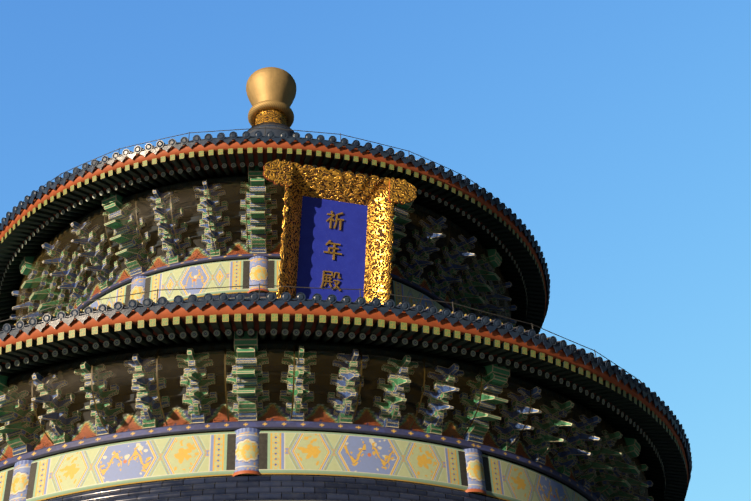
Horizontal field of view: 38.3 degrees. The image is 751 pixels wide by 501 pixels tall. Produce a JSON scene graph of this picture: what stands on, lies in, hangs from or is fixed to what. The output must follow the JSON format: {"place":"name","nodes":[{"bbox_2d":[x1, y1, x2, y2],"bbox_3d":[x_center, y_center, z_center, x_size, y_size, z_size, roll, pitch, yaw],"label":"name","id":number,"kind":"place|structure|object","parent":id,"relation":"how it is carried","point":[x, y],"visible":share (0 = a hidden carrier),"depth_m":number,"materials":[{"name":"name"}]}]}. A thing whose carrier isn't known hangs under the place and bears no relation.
{"place":"outdoors","nodes":[
{"label":"outdoors","id":0,"kind":"place"},
{"bbox_2d":[251,500,317,500],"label":"roof surface","id":1,"kind":"object","parent":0,"point":[284,500],"visible":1,"depth_m":22.68,"materials":[{"name":"tile"}]},
{"bbox_2d":[44,475,503,500],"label":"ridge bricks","id":2,"kind":"object","parent":1,"relation":"on","point":[276,487],"visible":1,"depth_m":23.40,"materials":[{"name":"tile"}]},
{"bbox_2d":[0,421,599,500],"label":"painted beam","id":3,"kind":"structure","parent":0,"point":[213,454],"depth_m":24.20,"materials":[{"name":"paint"}]},
{"bbox_2d":[0,433,5,448],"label":"bracket set","id":4,"kind":"object","parent":3,"relation":"on","point":[1,436],"depth_m":25.63,"materials":[{"name":"green wood"}]},
{"bbox_2d":[0,375,44,455],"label":"bracket set","id":5,"kind":"object","parent":3,"relation":"on","point":[3,383],"depth_m":24.94,"materials":[{"name":"green wood"}]},
{"bbox_2d":[29,372,81,444],"bbox_3d":[-7.388,3.575,24.605,0.780,1.370,1.460,-15,-37,16],"label":"bracket set","id":6,"kind":"object","parent":3,"relation":"on","point":[36,378],"visible":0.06,"depth_m":24.64,"materials":[{"name":"green wood"}]},
{"bbox_2d":[74,362,123,435],"bbox_3d":[-6.293,3.319,24.335,0.780,1.370,1.460,-11,-36,11],"label":"bracket set","id":7,"kind":"object","parent":3,"relation":"on","point":[84,366],"visible":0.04,"depth_m":24.39,"materials":[{"name":"green wood"}]},
{"bbox_2d":[124,354,169,428],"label":"bracket set","id":8,"kind":"object","parent":3,"relation":"on","point":[141,377],"visible":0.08,"depth_m":24.22,"materials":[{"name":"green wood"}]},
{"bbox_2d":[176,348,216,423],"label":"bracket set","id":9,"kind":"object","parent":3,"relation":"on","point":[189,376],"visible":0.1,"depth_m":24.17,"materials":[{"name":"green wood"}]},
{"bbox_2d":[226,331,269,420],"bbox_3d":[-2.869,2.817,24.174,0.960,1.667,1.510,-1,-35,-4],"label":"bracket set","id":10,"kind":"object","parent":3,"relation":"on","point":[246,344],"visible":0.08,"depth_m":24.05,"materials":[{"name":"green wood"}]},
{"bbox_2d":[9,428,486,500],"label":"columns","id":11,"kind":"structure","parent":3,"relation":"attached to","point":[247,452],"depth_m":24.42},
{"bbox_2d":[42,474,505,500],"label":"beam soffit","id":12,"kind":"structure","parent":3,"relation":"attached to","point":[270,474],"depth_m":23.78,"materials":[{"name":"blue paint"}]},
{"bbox_2d":[1,393,552,454],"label":"wall bracket","id":13,"kind":"object","parent":3,"relation":"on","point":[273,397],"depth_m":24.82,"materials":[{"name":"brown wood"}]},
{"bbox_2d":[0,403,592,492],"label":"panels","id":14,"kind":"object","parent":3,"relation":"on","point":[131,421],"visible":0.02,"depth_m":24.68,"materials":[{"name":"red wood"}]},
{"bbox_2d":[279,346,316,420],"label":"bracket set","id":15,"kind":"object","parent":3,"relation":"on","point":[300,354],"depth_m":24.33,"materials":[{"name":"green wood"}]},
{"bbox_2d":[0,340,648,500],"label":"bracket sets","id":16,"kind":"object","parent":3,"relation":"on","point":[645,494],"visible":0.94,"depth_m":24.43,"materials":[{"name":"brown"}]},
{"bbox_2d":[327,349,368,423],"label":"bracket set","id":17,"kind":"object","parent":3,"relation":"on","point":[354,376],"visible":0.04,"depth_m":24.51,"materials":[{"name":"wood"}]},
{"bbox_2d":[373,355,417,427],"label":"bracket set","id":18,"kind":"object","parent":3,"relation":"on","point":[397,379],"visible":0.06,"depth_m":24.81,"materials":[{"name":"green wood"}]},
{"bbox_2d":[416,363,463,434],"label":"bracket set","id":19,"kind":"object","parent":3,"relation":"on","point":[454,368],"visible":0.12,"depth_m":25.18,"materials":[{"name":"green wood"}]},
{"bbox_2d":[452,364,509,443],"bbox_3d":[2.595,3.594,25.726,0.960,1.667,1.510,18,-41,-27],"label":"bracket set","id":20,"kind":"object","parent":3,"relation":"on","point":[497,374],"visible":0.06,"depth_m":25.57,"materials":[{"name":"green wood"}]},
{"bbox_2d":[491,386,541,453],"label":"bracket set","id":21,"kind":"object","parent":3,"relation":"on","point":[536,390],"visible":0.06,"depth_m":26.23,"materials":[{"name":"green wood"}]},
{"bbox_2d":[522,400,574,464],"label":"bracket set","id":22,"kind":"object","parent":3,"relation":"on","point":[569,404],"visible":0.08,"depth_m":26.85,"materials":[{"name":"green wood"}]},
{"bbox_2d":[550,415,601,476],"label":"bracket set","id":23,"kind":"object","parent":3,"relation":"on","point":[596,419],"depth_m":27.55,"materials":[{"name":"green wood"}]},
{"bbox_2d":[573,430,622,489],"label":"bracket set","id":24,"kind":"object","parent":3,"relation":"on","point":[618,435],"visible":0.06,"depth_m":28.32,"materials":[{"name":"green wood"}]},
{"bbox_2d":[587,437,640,500],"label":"bracket set","id":25,"kind":"object","parent":3,"relation":"on","point":[634,446],"visible":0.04,"depth_m":29.09,"materials":[{"name":"green wood"}]},
{"bbox_2d":[605,461,648,500],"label":"bracket set","id":26,"kind":"object","parent":3,"relation":"on","point":[644,467],"visible":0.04,"depth_m":29.99,"materials":[{"name":"green wood"}]},
{"bbox_2d":[610,477,653,500],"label":"bracket set","id":27,"kind":"object","parent":3,"relation":"on","point":[649,483],"visible":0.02,"depth_m":31.03,"materials":[{"name":"green wood"}]},
{"bbox_2d":[33,384,584,463],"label":"tie beam","id":28,"kind":"structure","parent":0,"point":[222,387],"depth_m":24.86,"materials":[{"name":"paint"}]},
{"bbox_2d":[0,349,644,493],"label":"wall","id":29,"kind":"structure","parent":28,"relation":"on","point":[372,365],"depth_m":24.89,"materials":[{"name":"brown wood"}]},
{"bbox_2d":[7,341,643,492],"bbox_3d":[-3.361,8.783,33.508,23.120,0.285,23.120,0,-35,-5],"label":"eave purlin","id":30,"kind":"object","parent":29,"relation":"on","point":[290,345],"visible":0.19,"depth_m":24.44,"materials":[{"name":"brown wood"}]},
{"bbox_2d":[0,329,665,500],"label":"eave rafters","id":31,"kind":"object","parent":30,"relation":"on","point":[625,426],"visible":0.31,"depth_m":24.79,"materials":[{"name":"wood"}]},
{"bbox_2d":[2,316,650,439],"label":"eave boards","id":32,"kind":"object","parent":31,"relation":"on","point":[268,325],"visible":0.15,"depth_m":23.81,"materials":[{"name":"wood"}]},
{"bbox_2d":[0,313,686,500],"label":"eave rafters","id":33,"kind":"object","parent":32,"relation":"on","point":[655,428],"visible":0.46,"depth_m":24.22,"materials":[{"name":"wood"}]},
{"bbox_2d":[0,300,687,485],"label":"eave fascia","id":34,"kind":"structure","parent":32,"relation":"attached to","point":[255,309],"depth_m":23.54,"materials":[{"name":"paint"}]},
{"bbox_2d":[26,365,593,449],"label":"tie beam","id":35,"kind":"structure","parent":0,"point":[272,372],"depth_m":24.78,"materials":[{"name":"paint"}]},
{"bbox_2d":[0,297,689,477],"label":"roof surface","id":36,"kind":"object","parent":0,"point":[264,298],"visible":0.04,"depth_m":23.71,"materials":[{"name":"tile"}]},
{"bbox_2d":[185,292,276,300],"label":"ridge bricks","id":37,"kind":"object","parent":36,"relation":"on","point":[263,294],"depth_m":30.20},
{"bbox_2d":[0,283,650,391],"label":"lightning wire","id":38,"kind":"object","parent":36,"relation":"on","point":[259,284],"visible":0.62,"depth_m":23.94,"materials":[{"name":"metal"}]},
{"bbox_2d":[263,159,416,304],"bbox_3d":[-1.105,-0.059,29.728,4.422,4.488,0.667,8,-20,-16],"label":"name plaque","id":39,"kind":"object","parent":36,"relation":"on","point":[338,227],"visible":0.83,"depth_m":30.03,"materials":[{"name":"paint"}]},
{"bbox_2d":[0,292,691,493],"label":"roof tiles","id":40,"kind":"object","parent":36,"relation":"on","point":[46,318],"visible":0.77,"depth_m":23.64,"materials":[{"name":"tile"}]},
{"bbox_2d":[0,0,750,500],"label":"sky","id":41,"kind":"structure","parent":0,"point":[618,132],"materials":[{"name":"blue"}]},
{"label":"beam soffit","id":42,"kind":"object","parent":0,"visible":0},
{"bbox_2d":[99,258,426,298],"bbox_3d":[-3.595,4.854,36.295,13.880,1.510,13.880,0,-35,-5],"label":"beam backing","id":43,"kind":"object","parent":42,"relation":"on","point":[226,260],"visible":0.08,"depth_m":31.18,"materials":[{"name":"blue wood"}]},
{"bbox_2d":[130,256,268,303],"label":"columns","id":44,"kind":"structure","parent":43,"relation":"attached to","point":[258,269],"depth_m":30.73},
{"bbox_2d":[76,254,455,312],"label":"painted beam","id":45,"kind":"structure","parent":42,"relation":"on","point":[223,273],"depth_m":30.91,"materials":[{"name":"beige paint"}]},
{"bbox_2d":[10,309,28,321],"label":"bracket set","id":46,"kind":"object","parent":45,"relation":"on","point":[12,315],"depth_m":35.89,"materials":[{"name":"wood"}]},
{"bbox_2d":[12,289,51,320],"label":"bracket set","id":47,"kind":"object","parent":45,"relation":"on","point":[15,293],"depth_m":34.64,"materials":[{"name":"green wood"}]},
{"bbox_2d":[19,256,74,315],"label":"bracket set","id":48,"kind":"object","parent":45,"relation":"on","point":[25,265],"visible":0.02,"depth_m":33.58,"materials":[{"name":"green wood"}]},
{"bbox_2d":[42,240,94,306],"bbox_3d":[-9.414,0.684,32.820,1.700,1.832,0.880,26,-45,-35],"label":"bracket set","id":49,"kind":"object","parent":45,"relation":"on","point":[45,245],"visible":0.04,"depth_m":32.79,"materials":[{"name":"green wood"}]},
{"bbox_2d":[71,220,120,291],"bbox_3d":[-8.416,0.114,32.100,0.880,1.832,1.700,-26,-41,28],"label":"bracket set","id":50,"kind":"object","parent":45,"relation":"on","point":[74,225],"visible":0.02,"depth_m":32.09,"materials":[{"name":"green wood"}]},
{"bbox_2d":[102,194,155,275],"bbox_3d":[-7.293,-0.475,31.594,1.060,2.097,1.750,-19,-38,21],"label":"bracket set","id":51,"kind":"object","parent":45,"relation":"on","point":[112,203],"visible":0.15,"depth_m":31.45,"materials":[{"name":"green wood"}]},
{"bbox_2d":[146,189,190,264],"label":"bracket set","id":52,"kind":"object","parent":45,"relation":"on","point":[157,209],"visible":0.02,"depth_m":31.22,"materials":[{"name":"green wood"}]},
{"bbox_2d":[193,180,231,256],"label":"bracket set","id":53,"kind":"object","parent":45,"relation":"on","point":[205,200],"visible":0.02,"depth_m":31.06,"materials":[{"name":"green wood"}]},
{"bbox_2d":[240,166,277,253],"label":"bracket set","id":54,"kind":"object","parent":45,"relation":"on","point":[256,176],"visible":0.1,"depth_m":30.89,"materials":[{"name":"green wood"}]},
{"bbox_2d":[72,242,451,309],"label":"boards","id":55,"kind":"object","parent":45,"relation":"on","point":[231,248],"depth_m":31.41,"materials":[{"name":"wood"}]},
{"bbox_2d":[74,233,451,301],"bbox_3d":[-3.687,3.311,37.390,14.050,2.277,14.050,0,-35,-5],"label":"wall bracket","id":56,"kind":"object","parent":45,"relation":"on","point":[196,241],"depth_m":31.58,"materials":[{"name":"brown wood"}]},
{"bbox_2d":[69,226,454,297],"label":"tie beam","id":57,"kind":"structure","parent":56,"relation":"attached to","point":[156,244],"depth_m":31.81,"materials":[{"name":"paint"}]},
{"bbox_2d":[18,180,509,321],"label":"wall panels","id":58,"kind":"object","parent":57,"relation":"on","point":[186,198],"depth_m":31.90,"materials":[{"name":"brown wood"}]},
{"bbox_2d":[61,211,461,284],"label":"tie beam","id":59,"kind":"structure","parent":58,"relation":"attached to","point":[193,220],"depth_m":31.75,"materials":[{"name":"paint"}]},
{"bbox_2d":[20,175,505,322],"bbox_3d":[-3.720,2.755,37.785,16.820,0.285,16.820,0,-35,-5],"label":"eave purlin","id":60,"kind":"object","parent":58,"relation":"on","point":[225,179],"visible":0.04,"depth_m":31.43,"materials":[{"name":"wood"}]},
{"bbox_2d":[0,162,527,326],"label":"roof rafters","id":61,"kind":"object","parent":60,"relation":"on","point":[12,278],"visible":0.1,"depth_m":32.97,"materials":[{"name":"black wood"}]},
{"bbox_2d":[3,150,525,285],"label":"eave boards","id":62,"kind":"object","parent":61,"relation":"on","point":[255,154],"visible":0.06,"depth_m":30.63,"materials":[{"name":"wood"}]},
{"bbox_2d":[0,138,546,319],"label":"eave fascia","id":63,"kind":"structure","parent":62,"relation":"attached to","point":[283,144],"depth_m":30.62,"materials":[{"name":"paint"}]},
{"bbox_2d":[0,136,548,313],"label":"roof surface","id":64,"kind":"object","parent":62,"relation":"on","point":[336,142],"visible":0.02,"depth_m":31.07,"materials":[{"name":"tile"}]},
{"bbox_2d":[17,127,507,208],"bbox_3d":[-3.750,2.247,38.145,19.184,0.410,19.184,0,-35,-5],"label":"lightning wire","id":65,"kind":"object","parent":64,"relation":"on","point":[340,134],"visible":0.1,"depth_m":30.83,"materials":[{"name":"metal"}]},
{"bbox_2d":[248,122,293,136],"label":"finial base","id":66,"kind":"object","parent":64,"relation":"on","point":[278,131],"visible":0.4,"depth_m":41.86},
{"bbox_2d":[255,109,286,125],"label":"finial neck","id":67,"kind":"object","parent":66,"relation":"on","point":[271,115],"visible":0.21,"depth_m":42.88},
{"bbox_2d":[248,100,293,126],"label":"finial ring","id":68,"kind":"object","parent":67,"relation":"attached to","point":[284,108],"visible":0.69,"depth_m":42.98,"materials":[{"name":"gold metal"}]},
{"bbox_2d":[246,67,295,106],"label":"roof finial","id":69,"kind":"object","parent":66,"relation":"on","point":[270,83],"visible":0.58,"depth_m":43.58,"materials":[{"name":"gold metal"}]},
{"bbox_2d":[0,131,549,327],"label":"roof tiles","id":70,"kind":"object","parent":64,"relation":"attached to","point":[246,135],"visible":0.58,"depth_m":30.76,"materials":[{"name":"grey tile"}]},
{"bbox_2d":[0,147,545,333],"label":"roof rafters","id":71,"kind":"object","parent":60,"relation":"on","point":[16,236],"visible":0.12,"depth_m":31.57,"materials":[{"name":"wood"}]},
{"bbox_2d":[16,174,510,323],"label":"bracket sets","id":72,"kind":"object","parent":58,"relation":"attached to","point":[25,278],"visible":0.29,"depth_m":32.00,"materials":[{"name":"brown"}]},
{"bbox_2d":[53,195,489,302],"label":"tie beam","id":73,"kind":"structure","parent":58,"relation":"attached to","point":[281,197],"depth_m":31.75,"materials":[{"name":"paint"}]},
{"bbox_2d":[391,201,414,260],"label":"bracket set","id":74,"kind":"object","parent":45,"relation":"on","point":[402,219],"visible":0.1,"depth_m":31.89,"materials":[{"name":"green wood"}]},
{"bbox_2d":[400,216,446,284],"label":"bracket set","id":75,"kind":"object","parent":45,"relation":"on","point":[442,220],"visible":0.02,"depth_m":32.69,"materials":[{"name":"green wood"}]},
{"bbox_2d":[428,234,476,302],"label":"bracket set","id":76,"kind":"object","parent":45,"relation":"on","point":[472,240],"visible":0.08,"depth_m":33.52,"materials":[{"name":"green wood"}]},
{"bbox_2d":[449,249,501,315],"bbox_3d":[3.227,1.020,34.584,1.750,2.097,1.060,-19,-38,21],"label":"bracket set","id":77,"kind":"object","parent":45,"relation":"on","point":[495,257],"visible":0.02,"depth_m":34.41,"materials":[{"name":"green wood"}]},
{"bbox_2d":[467,278,511,319],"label":"bracket set","id":78,"kind":"object","parent":45,"relation":"on","point":[507,285],"visible":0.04,"depth_m":35.55,"materials":[{"name":"wood"}]},
{"bbox_2d":[482,300,516,323],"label":"bracket set","id":79,"kind":"object","parent":45,"relation":"on","point":[513,307],"depth_m":36.77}
]}

